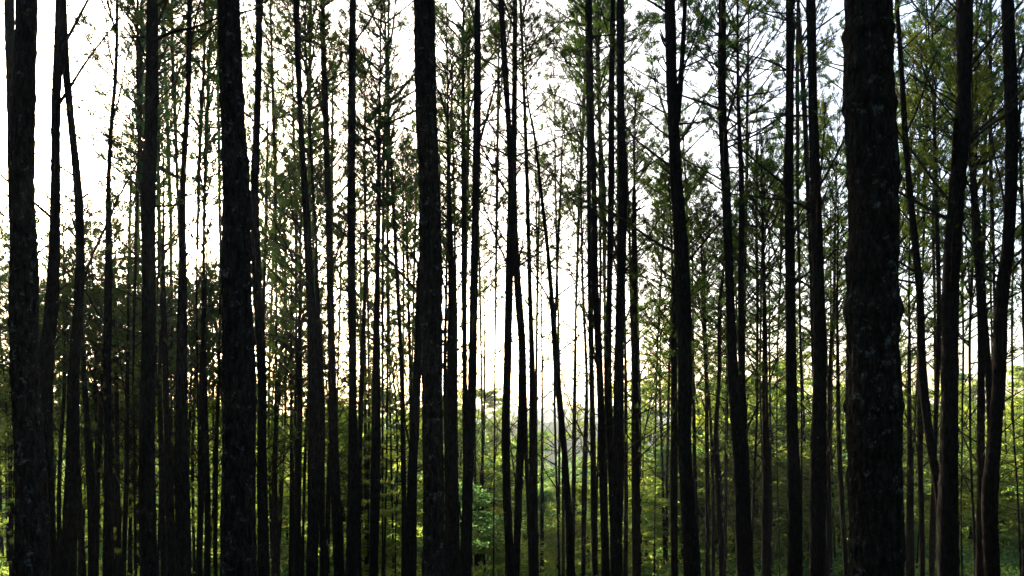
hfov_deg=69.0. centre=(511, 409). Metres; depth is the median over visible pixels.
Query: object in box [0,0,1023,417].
sky
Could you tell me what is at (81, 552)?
pine tree
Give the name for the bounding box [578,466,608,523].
young tree
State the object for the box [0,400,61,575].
pine tree
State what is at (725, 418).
pine tree
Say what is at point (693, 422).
pine tree
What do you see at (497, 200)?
pine tree
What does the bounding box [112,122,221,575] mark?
pine tree
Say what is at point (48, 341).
pine tree
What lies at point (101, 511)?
young tree
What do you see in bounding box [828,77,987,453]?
pine tree
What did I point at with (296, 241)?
pine tree
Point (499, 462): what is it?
young tree
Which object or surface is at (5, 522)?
pine tree
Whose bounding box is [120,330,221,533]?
pine tree
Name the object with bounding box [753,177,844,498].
pine tree
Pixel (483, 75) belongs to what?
pine tree
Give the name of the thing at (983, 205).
pine tree
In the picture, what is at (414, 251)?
pine tree
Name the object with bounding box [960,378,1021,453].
young tree
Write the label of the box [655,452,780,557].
leafy bush
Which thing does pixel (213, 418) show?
pine tree
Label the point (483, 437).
pine tree
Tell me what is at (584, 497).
pine tree
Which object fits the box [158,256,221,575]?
pine tree
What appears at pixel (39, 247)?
pine tree
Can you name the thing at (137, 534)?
pine tree
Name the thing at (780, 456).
leafy bush
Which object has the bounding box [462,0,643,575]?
pine tree
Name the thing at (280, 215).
pine tree
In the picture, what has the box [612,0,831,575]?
pine tree
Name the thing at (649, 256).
pine tree
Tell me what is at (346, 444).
pine tree
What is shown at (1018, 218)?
pine tree
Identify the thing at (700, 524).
leafy bush
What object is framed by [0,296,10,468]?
pine tree
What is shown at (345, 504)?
young tree
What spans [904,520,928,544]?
leafy bush
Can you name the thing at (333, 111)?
pine tree
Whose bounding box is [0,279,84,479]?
pine tree
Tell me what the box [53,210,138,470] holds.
pine tree
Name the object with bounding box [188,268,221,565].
pine tree
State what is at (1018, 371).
young tree
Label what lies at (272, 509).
pine tree
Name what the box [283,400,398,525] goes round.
young tree
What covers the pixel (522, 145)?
pine tree
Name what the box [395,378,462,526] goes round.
pine tree
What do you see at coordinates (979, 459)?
pine tree
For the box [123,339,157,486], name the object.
pine tree
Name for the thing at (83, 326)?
pine tree
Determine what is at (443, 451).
young tree
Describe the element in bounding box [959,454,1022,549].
leafy bush
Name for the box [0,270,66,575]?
pine tree
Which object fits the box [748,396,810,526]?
young tree
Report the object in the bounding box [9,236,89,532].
pine tree
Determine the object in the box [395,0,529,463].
pine tree
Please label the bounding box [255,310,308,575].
pine tree
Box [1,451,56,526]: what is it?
young tree
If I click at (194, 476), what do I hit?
pine tree
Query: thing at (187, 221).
pine tree
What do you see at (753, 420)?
young tree
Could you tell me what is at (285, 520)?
leafy bush
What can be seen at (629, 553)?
leafy bush
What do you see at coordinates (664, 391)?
pine tree
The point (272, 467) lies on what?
pine tree
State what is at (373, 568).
pine tree
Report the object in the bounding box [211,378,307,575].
pine tree
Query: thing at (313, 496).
pine tree
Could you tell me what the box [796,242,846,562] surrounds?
pine tree
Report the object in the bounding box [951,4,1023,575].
pine tree
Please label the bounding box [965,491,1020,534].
leafy bush
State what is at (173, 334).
pine tree
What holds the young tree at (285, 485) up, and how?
on the ground
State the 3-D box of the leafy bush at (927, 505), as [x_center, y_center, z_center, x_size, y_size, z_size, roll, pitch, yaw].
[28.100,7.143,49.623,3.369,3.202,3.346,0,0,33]
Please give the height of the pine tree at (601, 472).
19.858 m
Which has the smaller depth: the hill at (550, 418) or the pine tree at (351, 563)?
the pine tree at (351, 563)
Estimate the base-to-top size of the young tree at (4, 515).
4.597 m
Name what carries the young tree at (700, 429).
on the ground
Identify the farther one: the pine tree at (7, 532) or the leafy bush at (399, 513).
the leafy bush at (399, 513)
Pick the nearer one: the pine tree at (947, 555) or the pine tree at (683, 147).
the pine tree at (947, 555)
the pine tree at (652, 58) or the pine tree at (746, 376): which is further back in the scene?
the pine tree at (746, 376)
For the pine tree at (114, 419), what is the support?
on the ground
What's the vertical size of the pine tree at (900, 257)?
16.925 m
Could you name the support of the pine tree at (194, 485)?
on the ground
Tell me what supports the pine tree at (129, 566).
on the ground
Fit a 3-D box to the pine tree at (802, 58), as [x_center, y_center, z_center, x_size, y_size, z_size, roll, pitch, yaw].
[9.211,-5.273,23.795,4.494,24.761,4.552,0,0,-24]
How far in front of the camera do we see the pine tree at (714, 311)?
31.10 m
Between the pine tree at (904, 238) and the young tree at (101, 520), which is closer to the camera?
the pine tree at (904, 238)
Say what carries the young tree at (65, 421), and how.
on the ground
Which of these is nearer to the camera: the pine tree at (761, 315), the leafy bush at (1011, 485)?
the pine tree at (761, 315)
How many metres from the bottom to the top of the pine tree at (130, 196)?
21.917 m
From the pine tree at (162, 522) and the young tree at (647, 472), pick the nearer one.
the pine tree at (162, 522)
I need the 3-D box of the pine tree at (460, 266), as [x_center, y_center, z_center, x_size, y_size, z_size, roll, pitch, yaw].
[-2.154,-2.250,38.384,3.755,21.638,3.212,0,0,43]
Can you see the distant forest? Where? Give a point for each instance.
(570, 464)
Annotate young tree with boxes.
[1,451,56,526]
[2,487,14,520]
[55,489,63,527]
[56,378,92,454]
[82,435,157,524]
[82,483,122,537]
[155,422,220,499]
[188,405,256,519]
[255,410,303,481]
[268,465,306,539]
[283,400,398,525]
[306,411,406,526]
[341,387,398,433]
[384,393,489,524]
[384,405,444,523]
[384,428,422,537]
[443,416,512,511]
[458,387,515,482]
[473,430,513,516]
[488,438,538,528]
[495,430,561,522]
[521,488,561,545]
[538,454,554,501]
[545,477,560,497]
[570,459,589,501]
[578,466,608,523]
[580,373,691,490]
[623,457,679,556]
[644,479,701,542]
[669,373,754,473]
[669,416,774,553]
[691,412,732,531]
[696,373,758,439]
[696,376,808,512]
[748,353,846,522]
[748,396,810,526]
[772,440,845,508]
[772,475,804,517]
[807,418,847,466]
[810,381,845,468]
[834,474,848,535]
[902,392,963,517]
[902,405,930,499]
[905,368,976,448]
[926,381,1006,489]
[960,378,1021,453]
[985,394,1023,513]
[985,424,1022,478]
[1007,364,1023,442]
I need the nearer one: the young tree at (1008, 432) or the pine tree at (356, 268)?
the pine tree at (356, 268)
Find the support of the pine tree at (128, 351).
on the ground
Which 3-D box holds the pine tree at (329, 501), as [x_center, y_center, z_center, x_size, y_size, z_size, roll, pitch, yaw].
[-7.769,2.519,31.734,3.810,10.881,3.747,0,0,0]
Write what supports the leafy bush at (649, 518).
on the ground
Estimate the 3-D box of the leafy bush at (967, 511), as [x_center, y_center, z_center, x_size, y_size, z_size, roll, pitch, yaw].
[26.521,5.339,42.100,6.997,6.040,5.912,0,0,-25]
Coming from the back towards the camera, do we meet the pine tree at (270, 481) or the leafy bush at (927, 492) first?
the leafy bush at (927, 492)
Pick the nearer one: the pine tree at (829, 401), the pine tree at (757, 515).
the pine tree at (829, 401)
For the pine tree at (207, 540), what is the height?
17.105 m
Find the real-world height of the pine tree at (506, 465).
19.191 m
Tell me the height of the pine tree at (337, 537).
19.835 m
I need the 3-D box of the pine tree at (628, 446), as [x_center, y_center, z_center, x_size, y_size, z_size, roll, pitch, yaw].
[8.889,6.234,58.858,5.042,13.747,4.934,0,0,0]
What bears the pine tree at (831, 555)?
on the ground
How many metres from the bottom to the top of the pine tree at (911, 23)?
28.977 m
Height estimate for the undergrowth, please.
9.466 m
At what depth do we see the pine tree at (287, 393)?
40.41 m
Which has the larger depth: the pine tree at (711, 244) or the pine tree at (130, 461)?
the pine tree at (130, 461)
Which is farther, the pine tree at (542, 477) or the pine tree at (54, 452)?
the pine tree at (54, 452)
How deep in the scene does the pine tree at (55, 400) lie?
33.06 m
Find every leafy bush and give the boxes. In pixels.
[255,478,306,533]
[282,447,400,547]
[330,508,419,575]
[369,481,422,546]
[378,545,397,563]
[417,464,525,562]
[417,480,513,569]
[460,521,504,573]
[472,488,539,555]
[480,530,527,571]
[513,521,561,562]
[538,514,599,564]
[539,481,631,569]
[598,476,703,563]
[608,443,716,534]
[622,496,669,555]
[622,540,644,559]
[642,484,717,558]
[645,470,734,547]
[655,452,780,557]
[698,451,784,545]
[729,450,848,552]
[730,456,848,547]
[753,516,803,555]
[777,468,848,538]
[903,487,928,531]
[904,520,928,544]
[914,449,1004,533]
[914,455,1022,542]
[914,494,936,527]
[914,520,929,539]
[926,451,1022,530]
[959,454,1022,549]
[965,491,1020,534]
[999,474,1022,527]
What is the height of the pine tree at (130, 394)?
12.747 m
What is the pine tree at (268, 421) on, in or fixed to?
on the ground
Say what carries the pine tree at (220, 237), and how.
on the ground
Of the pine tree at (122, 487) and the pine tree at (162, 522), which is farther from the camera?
the pine tree at (122, 487)
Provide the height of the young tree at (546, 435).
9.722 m
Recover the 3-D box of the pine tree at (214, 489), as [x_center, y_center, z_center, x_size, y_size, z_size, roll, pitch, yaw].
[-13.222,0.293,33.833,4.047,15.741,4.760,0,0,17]
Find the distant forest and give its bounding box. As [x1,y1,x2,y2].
[57,434,1010,490]
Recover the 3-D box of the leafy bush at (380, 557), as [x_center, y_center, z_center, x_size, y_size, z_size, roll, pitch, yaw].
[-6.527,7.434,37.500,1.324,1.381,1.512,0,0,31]
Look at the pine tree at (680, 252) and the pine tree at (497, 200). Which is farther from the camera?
the pine tree at (497, 200)
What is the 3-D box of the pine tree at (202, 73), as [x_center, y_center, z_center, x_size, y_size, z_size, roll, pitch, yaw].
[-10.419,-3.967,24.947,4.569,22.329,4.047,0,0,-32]
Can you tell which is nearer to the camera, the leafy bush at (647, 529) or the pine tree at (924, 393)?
the pine tree at (924, 393)
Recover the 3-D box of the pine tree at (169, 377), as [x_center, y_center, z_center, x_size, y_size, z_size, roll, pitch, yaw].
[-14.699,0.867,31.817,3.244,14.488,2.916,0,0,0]
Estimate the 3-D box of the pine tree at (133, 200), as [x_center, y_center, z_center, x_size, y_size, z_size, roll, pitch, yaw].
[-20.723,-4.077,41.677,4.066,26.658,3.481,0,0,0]
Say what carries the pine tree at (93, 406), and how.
on the ground
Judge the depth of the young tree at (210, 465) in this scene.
51.66 m
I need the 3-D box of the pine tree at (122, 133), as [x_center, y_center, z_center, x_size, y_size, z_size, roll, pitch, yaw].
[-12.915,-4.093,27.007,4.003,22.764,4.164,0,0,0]
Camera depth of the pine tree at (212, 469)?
39.75 m
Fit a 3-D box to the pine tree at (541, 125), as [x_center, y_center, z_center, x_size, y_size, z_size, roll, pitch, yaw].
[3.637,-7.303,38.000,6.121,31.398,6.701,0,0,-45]
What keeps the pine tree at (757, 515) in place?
on the ground
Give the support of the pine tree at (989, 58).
on the ground
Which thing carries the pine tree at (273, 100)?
on the ground
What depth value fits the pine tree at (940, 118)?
24.35 m
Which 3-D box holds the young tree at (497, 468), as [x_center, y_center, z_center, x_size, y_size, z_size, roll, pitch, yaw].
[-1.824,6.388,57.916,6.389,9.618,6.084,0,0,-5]
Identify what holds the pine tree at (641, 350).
on the ground
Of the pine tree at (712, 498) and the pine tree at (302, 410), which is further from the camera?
the pine tree at (302, 410)
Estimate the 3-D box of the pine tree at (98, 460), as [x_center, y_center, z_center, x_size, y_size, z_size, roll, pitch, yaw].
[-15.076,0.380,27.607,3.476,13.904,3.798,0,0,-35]
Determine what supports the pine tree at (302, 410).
on the ground
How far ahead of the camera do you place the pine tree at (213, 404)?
33.39 m
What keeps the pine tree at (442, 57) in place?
on the ground
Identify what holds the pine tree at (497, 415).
on the ground
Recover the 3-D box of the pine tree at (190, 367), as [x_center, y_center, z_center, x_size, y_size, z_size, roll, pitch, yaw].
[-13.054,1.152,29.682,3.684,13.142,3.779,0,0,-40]
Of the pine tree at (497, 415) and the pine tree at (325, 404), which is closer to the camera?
the pine tree at (325, 404)
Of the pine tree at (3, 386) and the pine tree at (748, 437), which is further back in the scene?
the pine tree at (748, 437)
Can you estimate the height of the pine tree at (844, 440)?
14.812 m
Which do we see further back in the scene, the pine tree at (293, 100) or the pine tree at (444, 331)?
the pine tree at (444, 331)
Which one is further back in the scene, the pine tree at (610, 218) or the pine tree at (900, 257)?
the pine tree at (900, 257)
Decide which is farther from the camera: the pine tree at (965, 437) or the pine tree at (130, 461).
the pine tree at (965, 437)
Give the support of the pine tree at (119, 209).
on the ground
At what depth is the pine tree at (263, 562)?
16.38 m
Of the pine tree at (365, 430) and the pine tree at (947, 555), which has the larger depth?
the pine tree at (365, 430)
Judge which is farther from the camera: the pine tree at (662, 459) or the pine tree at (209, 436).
the pine tree at (662, 459)
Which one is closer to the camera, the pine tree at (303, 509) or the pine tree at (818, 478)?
the pine tree at (818, 478)
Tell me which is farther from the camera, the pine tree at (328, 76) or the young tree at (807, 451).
the young tree at (807, 451)
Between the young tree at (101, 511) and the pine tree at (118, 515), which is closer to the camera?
the pine tree at (118, 515)
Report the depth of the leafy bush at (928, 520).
46.93 m
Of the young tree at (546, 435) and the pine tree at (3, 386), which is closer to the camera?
the pine tree at (3, 386)
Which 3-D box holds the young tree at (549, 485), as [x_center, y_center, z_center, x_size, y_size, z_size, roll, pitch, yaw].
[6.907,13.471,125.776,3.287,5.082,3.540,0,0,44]
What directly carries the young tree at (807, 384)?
on the ground
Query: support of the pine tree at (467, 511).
on the ground
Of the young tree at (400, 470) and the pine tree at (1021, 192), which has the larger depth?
the young tree at (400, 470)
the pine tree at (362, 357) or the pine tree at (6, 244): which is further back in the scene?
the pine tree at (6, 244)
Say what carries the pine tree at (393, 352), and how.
on the ground
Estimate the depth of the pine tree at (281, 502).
37.71 m
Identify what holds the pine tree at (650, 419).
on the ground
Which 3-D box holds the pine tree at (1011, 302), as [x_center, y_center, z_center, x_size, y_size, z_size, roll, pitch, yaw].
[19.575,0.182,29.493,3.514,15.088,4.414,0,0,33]
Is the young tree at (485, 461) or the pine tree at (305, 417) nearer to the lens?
the pine tree at (305, 417)
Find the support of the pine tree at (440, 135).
on the ground
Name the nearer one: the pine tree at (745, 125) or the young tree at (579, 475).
the pine tree at (745, 125)
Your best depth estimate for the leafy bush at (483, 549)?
36.09 m
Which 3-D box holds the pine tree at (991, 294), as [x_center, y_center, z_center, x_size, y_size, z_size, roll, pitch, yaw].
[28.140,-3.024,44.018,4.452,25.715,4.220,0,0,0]
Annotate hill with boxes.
[64,420,1009,477]
[80,406,1009,429]
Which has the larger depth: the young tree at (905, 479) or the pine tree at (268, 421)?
the young tree at (905, 479)
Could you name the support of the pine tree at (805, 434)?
on the ground
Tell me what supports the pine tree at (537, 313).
on the ground
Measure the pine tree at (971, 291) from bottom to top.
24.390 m
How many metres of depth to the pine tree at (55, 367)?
33.64 m
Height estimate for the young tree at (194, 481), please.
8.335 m
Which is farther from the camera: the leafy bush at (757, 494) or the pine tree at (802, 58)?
the leafy bush at (757, 494)
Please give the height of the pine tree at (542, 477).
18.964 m
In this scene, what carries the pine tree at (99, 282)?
on the ground
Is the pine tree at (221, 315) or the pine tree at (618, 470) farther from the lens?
the pine tree at (221, 315)
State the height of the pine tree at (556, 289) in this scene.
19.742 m
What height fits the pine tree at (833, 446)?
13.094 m
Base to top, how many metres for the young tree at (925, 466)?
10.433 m
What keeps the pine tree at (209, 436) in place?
on the ground
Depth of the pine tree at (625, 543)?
29.52 m
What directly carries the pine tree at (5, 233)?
on the ground
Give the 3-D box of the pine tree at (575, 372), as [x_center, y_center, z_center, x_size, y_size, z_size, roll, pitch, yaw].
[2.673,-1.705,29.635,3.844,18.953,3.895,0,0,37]
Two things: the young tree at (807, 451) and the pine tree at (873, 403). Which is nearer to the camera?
the pine tree at (873, 403)
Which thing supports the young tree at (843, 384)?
on the ground
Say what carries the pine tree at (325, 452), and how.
on the ground
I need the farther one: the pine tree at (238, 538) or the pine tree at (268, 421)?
the pine tree at (268, 421)
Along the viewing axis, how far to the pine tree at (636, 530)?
20.48 m
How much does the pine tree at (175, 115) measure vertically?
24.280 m
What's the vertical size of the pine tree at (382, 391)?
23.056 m
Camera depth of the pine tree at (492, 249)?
40.71 m
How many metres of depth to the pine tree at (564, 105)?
29.56 m
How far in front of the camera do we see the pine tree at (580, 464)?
47.42 m
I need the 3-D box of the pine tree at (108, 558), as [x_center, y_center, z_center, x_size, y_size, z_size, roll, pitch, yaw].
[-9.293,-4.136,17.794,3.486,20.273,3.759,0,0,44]
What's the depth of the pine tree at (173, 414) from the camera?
31.41 m
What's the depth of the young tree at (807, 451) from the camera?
45.70 m
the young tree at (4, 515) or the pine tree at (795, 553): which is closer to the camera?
the pine tree at (795, 553)
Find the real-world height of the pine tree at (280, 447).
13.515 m
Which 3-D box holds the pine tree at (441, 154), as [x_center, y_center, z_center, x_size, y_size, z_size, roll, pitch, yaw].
[-2.307,-2.599,26.113,3.845,19.672,3.552,0,0,23]
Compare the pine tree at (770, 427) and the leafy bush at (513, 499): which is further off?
the leafy bush at (513, 499)
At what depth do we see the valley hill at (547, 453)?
435.19 m
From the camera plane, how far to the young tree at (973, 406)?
55.22 m
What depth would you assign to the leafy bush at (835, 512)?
43.46 m
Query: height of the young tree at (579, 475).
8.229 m
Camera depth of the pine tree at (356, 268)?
32.78 m
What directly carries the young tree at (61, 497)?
on the ground
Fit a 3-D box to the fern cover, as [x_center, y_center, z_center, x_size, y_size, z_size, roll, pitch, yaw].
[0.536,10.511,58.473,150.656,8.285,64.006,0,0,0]
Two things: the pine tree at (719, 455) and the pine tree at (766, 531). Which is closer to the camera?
the pine tree at (766, 531)
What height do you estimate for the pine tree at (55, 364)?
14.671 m
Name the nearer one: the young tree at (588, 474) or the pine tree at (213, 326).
the pine tree at (213, 326)
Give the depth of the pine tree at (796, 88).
26.41 m
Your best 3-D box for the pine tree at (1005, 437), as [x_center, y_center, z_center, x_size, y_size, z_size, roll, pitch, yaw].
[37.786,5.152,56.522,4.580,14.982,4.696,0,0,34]
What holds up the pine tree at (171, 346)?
on the ground
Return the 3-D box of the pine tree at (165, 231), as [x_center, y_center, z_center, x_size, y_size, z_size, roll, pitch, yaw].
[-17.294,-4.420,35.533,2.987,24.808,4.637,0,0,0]
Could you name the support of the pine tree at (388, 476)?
on the ground
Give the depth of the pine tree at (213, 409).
35.62 m
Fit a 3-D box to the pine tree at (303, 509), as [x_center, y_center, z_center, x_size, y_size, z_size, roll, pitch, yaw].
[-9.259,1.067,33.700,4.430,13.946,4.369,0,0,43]
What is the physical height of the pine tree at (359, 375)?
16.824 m
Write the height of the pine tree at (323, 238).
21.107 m
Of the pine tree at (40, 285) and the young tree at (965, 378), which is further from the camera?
the young tree at (965, 378)
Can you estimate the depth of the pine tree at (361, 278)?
39.32 m
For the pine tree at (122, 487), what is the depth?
41.06 m
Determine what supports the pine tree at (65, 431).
on the ground
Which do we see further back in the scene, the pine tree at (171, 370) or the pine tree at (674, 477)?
the pine tree at (171, 370)
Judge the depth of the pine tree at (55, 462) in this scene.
31.46 m
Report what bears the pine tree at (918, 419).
on the ground
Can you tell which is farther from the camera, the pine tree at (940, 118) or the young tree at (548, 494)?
the young tree at (548, 494)
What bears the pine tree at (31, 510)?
on the ground
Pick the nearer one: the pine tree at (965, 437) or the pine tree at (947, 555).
the pine tree at (947, 555)
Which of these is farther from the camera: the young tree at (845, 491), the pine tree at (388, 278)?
the young tree at (845, 491)
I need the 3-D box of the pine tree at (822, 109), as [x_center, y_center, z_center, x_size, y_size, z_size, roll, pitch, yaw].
[13.098,-3.084,32.821,5.783,22.532,5.941,0,0,-15]
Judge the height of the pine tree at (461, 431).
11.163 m
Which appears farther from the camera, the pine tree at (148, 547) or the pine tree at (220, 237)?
the pine tree at (220, 237)
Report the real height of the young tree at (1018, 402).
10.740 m
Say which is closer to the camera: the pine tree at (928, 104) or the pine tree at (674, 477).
the pine tree at (674, 477)
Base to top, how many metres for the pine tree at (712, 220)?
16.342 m
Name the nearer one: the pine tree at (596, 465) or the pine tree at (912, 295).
the pine tree at (912, 295)
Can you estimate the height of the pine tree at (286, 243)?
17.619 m
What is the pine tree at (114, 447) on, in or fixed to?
on the ground
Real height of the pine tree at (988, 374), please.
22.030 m
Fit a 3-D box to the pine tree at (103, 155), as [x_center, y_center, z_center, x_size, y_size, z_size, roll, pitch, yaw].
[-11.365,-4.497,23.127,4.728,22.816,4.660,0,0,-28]
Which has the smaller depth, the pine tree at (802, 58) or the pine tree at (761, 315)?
the pine tree at (802, 58)
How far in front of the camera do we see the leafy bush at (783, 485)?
38.36 m
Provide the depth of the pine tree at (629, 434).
47.34 m
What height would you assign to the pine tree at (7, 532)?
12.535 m
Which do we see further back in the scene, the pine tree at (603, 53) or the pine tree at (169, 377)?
the pine tree at (603, 53)
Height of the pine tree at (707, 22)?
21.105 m
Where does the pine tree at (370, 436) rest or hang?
on the ground
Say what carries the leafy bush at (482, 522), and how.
on the ground
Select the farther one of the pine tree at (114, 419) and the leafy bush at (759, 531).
the leafy bush at (759, 531)
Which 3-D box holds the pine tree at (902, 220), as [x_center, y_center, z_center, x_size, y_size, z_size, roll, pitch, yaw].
[18.480,-6.276,38.639,6.279,29.544,7.205,0,0,-45]
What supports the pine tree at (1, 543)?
on the ground
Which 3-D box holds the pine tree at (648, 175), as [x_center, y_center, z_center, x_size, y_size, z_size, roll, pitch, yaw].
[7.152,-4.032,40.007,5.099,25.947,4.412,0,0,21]
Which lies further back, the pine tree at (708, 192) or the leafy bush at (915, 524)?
the leafy bush at (915, 524)
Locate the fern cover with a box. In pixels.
[0,487,1021,575]
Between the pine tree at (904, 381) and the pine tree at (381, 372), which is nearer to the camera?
the pine tree at (381, 372)
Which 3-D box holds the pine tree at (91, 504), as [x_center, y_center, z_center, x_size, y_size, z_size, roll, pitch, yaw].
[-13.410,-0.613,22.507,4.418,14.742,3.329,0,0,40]
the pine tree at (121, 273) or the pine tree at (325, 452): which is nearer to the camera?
the pine tree at (121, 273)
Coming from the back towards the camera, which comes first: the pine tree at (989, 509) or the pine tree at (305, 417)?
the pine tree at (305, 417)
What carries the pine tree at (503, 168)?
on the ground
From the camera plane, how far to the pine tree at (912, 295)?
42.65 m
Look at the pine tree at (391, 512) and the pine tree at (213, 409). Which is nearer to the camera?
the pine tree at (391, 512)
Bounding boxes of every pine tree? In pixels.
[0,0,115,522]
[0,0,137,575]
[0,1,166,575]
[0,148,139,575]
[0,203,49,470]
[0,206,10,423]
[0,208,99,575]
[0,210,66,380]
[0,218,8,494]
[0,235,70,575]
[0,250,11,420]
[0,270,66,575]
[0,277,111,494]
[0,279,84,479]
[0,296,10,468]
[0,334,63,514]
[0,346,103,559]
[0,354,9,562]
[0,360,12,563]
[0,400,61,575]
[0,434,12,554]
[5,279,91,438]
[6,294,56,484]
[6,310,92,479]
[7,0,51,575]
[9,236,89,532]
[14,360,137,572]
[35,0,218,479]
[38,0,145,575]
[39,216,124,575]
[39,243,131,575]
[39,244,134,451]
[39,280,82,490]
[42,270,134,486]
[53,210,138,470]
[53,287,137,504]
[53,329,103,501]
[53,355,137,536]
[54,288,192,575]
[55,409,128,552]
[57,188,177,575]
[57,228,139,575]
[60,91,166,575]
[61,0,257,575]
[63,356,138,515]
[66,0,217,575]
[77,367,210,561]
[79,319,214,557]
[80,213,167,575]
[80,286,173,575]
[80,351,119,498]
[83,1,216,456]
[83,228,176,575]
[87,272,211,575]
[91,221,133,462]
[92,0,222,479]
[96,281,200,492]
[97,284,123,540]
[101,0,216,497]
[101,121,140,484]
[111,0,268,575]
[111,25,194,510]
[112,88,211,575]
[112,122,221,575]
[112,258,214,483]
[112,273,196,437]
[120,112,177,494]
[120,327,139,571]
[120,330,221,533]
[121,106,156,386]
[122,267,218,514]
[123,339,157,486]
[124,54,272,575]
[128,0,269,434]
[132,264,213,477]
[135,321,221,470]
[139,277,221,462]
[156,402,256,571]
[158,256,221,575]
[160,0,266,575]
[161,5,265,575]
[168,206,271,575]
[173,286,221,506]
[173,322,221,496]
[186,96,330,482]
[187,246,269,574]
[187,263,221,507]
[187,279,286,479]
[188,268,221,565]
[188,320,221,426]
[192,0,340,575]
[192,259,265,490]
[192,278,285,486]
[195,377,286,536]
[198,70,362,575]
[208,366,271,476]
[209,270,278,457]
[211,0,330,575]
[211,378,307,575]
[215,0,391,575]
[217,0,257,575]
[219,163,323,575]
[241,0,365,421]
[241,0,376,575]
[245,48,295,483]
[246,29,341,575]
[252,213,347,575]
[255,98,294,562]
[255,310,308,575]
[256,282,348,541]
[256,303,325,485]
[256,313,305,575]
[256,340,306,519]
[259,109,360,491]
[259,190,314,554]
[261,0,415,575]
[262,41,412,558]
[263,0,390,575]
[266,358,304,515]
[268,282,345,575]
[273,370,357,549]
[280,339,346,464]
[283,141,356,385]
[283,278,339,493]
[285,289,360,478]
[288,400,363,575]
[289,0,439,575]
[289,341,367,575]
[294,38,415,575]
[302,302,357,568]
[304,199,361,475]
[312,0,467,575]
[320,188,391,561]
[321,157,417,571]
[323,282,398,572]
[325,301,389,493]
[325,379,394,532]
[326,267,458,574]
[326,276,400,497]
[338,55,418,575]
[340,268,413,572]
[340,346,420,516]
[341,0,417,575]
[343,118,470,575]
[344,347,422,520]
[345,0,493,575]
[355,127,458,471]
[358,322,399,521]
[360,119,458,488]
[362,150,444,485]
[374,0,549,575]
[383,58,504,551]
[383,179,504,575]
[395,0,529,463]
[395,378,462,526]
[402,0,525,478]
[413,0,444,575]
[415,118,484,456]
[417,28,472,481]
[419,371,490,535]
[435,0,601,575]
[436,0,612,575]
[437,0,545,575]
[445,156,502,567]
[446,161,521,561]
[456,0,587,575]
[458,207,514,569]
[458,334,502,566]
[458,399,495,504]
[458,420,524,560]
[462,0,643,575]
[479,403,549,552]
[480,146,552,574]
[481,308,559,570]
[490,140,566,467]
[497,207,580,572]
[499,126,578,575]
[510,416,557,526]
[511,1,661,504]
[515,108,584,575]
[516,1,586,573]
[517,0,655,575]
[518,134,613,557]
[534,0,655,514]
[536,81,627,575]
[537,355,596,575]
[539,0,774,575]
[543,0,650,501]
[543,0,677,575]
[545,0,677,575]
[548,404,598,553]
[558,0,708,575]
[559,0,660,572]
[563,19,703,575]
[574,149,677,575]
[576,391,628,538]
[581,381,661,551]
[583,29,697,572]
[596,100,687,527]
[596,409,650,529]
[602,146,708,575]
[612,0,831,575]
[612,319,714,539]
[615,0,746,442]
[624,161,727,575]
[627,233,677,565]
[628,335,678,555]
[629,334,716,468]
[638,100,722,492]
[641,186,727,575]
[641,259,700,566]
[650,126,774,575]
[650,197,761,575]
[654,236,760,575]
[663,341,725,526]
[669,0,811,512]
[677,0,806,452]
[677,171,771,575]
[677,317,785,555]
[685,115,840,575]
[690,170,784,573]
[694,101,839,575]
[694,224,785,475]
[695,355,750,557]
[697,246,766,575]
[699,0,896,575]
[702,0,847,575]
[705,151,825,510]
[711,85,811,541]
[723,395,779,520]
[726,0,846,575]
[740,0,842,542]
[746,137,807,568]
[747,385,782,526]
[752,82,847,563]
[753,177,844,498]
[759,322,844,536]
[785,68,847,575]
[794,80,847,466]
[795,21,919,206]
[795,155,847,575]
[796,128,847,572]
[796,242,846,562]
[799,399,847,528]
[801,3,941,476]
[806,0,1023,575]
[810,0,955,517]
[823,183,847,424]
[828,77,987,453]
[832,345,847,509]
[832,399,846,547]
[834,415,925,508]
[836,256,913,489]
[841,0,906,575]
[894,0,988,571]
[894,0,1020,575]
[894,0,1023,431]
[896,41,1004,490]
[899,0,1023,575]
[899,31,1003,575]
[899,136,971,575]
[899,333,939,477]
[900,3,1023,575]
[900,78,1023,575]
[900,261,986,575]
[901,356,959,503]
[903,364,986,510]
[914,312,967,478]
[915,0,1023,575]
[921,0,1023,482]
[925,0,1023,475]
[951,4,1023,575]
[958,228,1022,575]
[963,149,1022,493]
[985,382,1022,483]
[991,182,1023,474]
[1003,401,1022,457]
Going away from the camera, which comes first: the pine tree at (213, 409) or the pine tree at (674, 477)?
the pine tree at (674, 477)
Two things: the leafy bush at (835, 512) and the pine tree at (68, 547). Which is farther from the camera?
the leafy bush at (835, 512)
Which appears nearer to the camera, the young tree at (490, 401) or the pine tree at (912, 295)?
the pine tree at (912, 295)
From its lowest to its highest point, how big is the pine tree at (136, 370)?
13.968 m
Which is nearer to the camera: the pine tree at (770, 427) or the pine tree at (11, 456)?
the pine tree at (11, 456)
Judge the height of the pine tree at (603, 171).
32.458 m
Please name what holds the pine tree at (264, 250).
on the ground
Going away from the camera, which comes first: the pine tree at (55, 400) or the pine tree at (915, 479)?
the pine tree at (55, 400)
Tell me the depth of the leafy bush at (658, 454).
43.19 m
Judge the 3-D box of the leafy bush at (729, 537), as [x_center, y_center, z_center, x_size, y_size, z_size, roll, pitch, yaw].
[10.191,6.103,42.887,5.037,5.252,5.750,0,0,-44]
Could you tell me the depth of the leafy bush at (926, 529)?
44.22 m
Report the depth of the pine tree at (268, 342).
30.47 m
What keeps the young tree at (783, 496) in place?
on the ground
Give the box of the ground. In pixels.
[1,419,1021,575]
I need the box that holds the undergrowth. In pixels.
[0,464,1020,575]

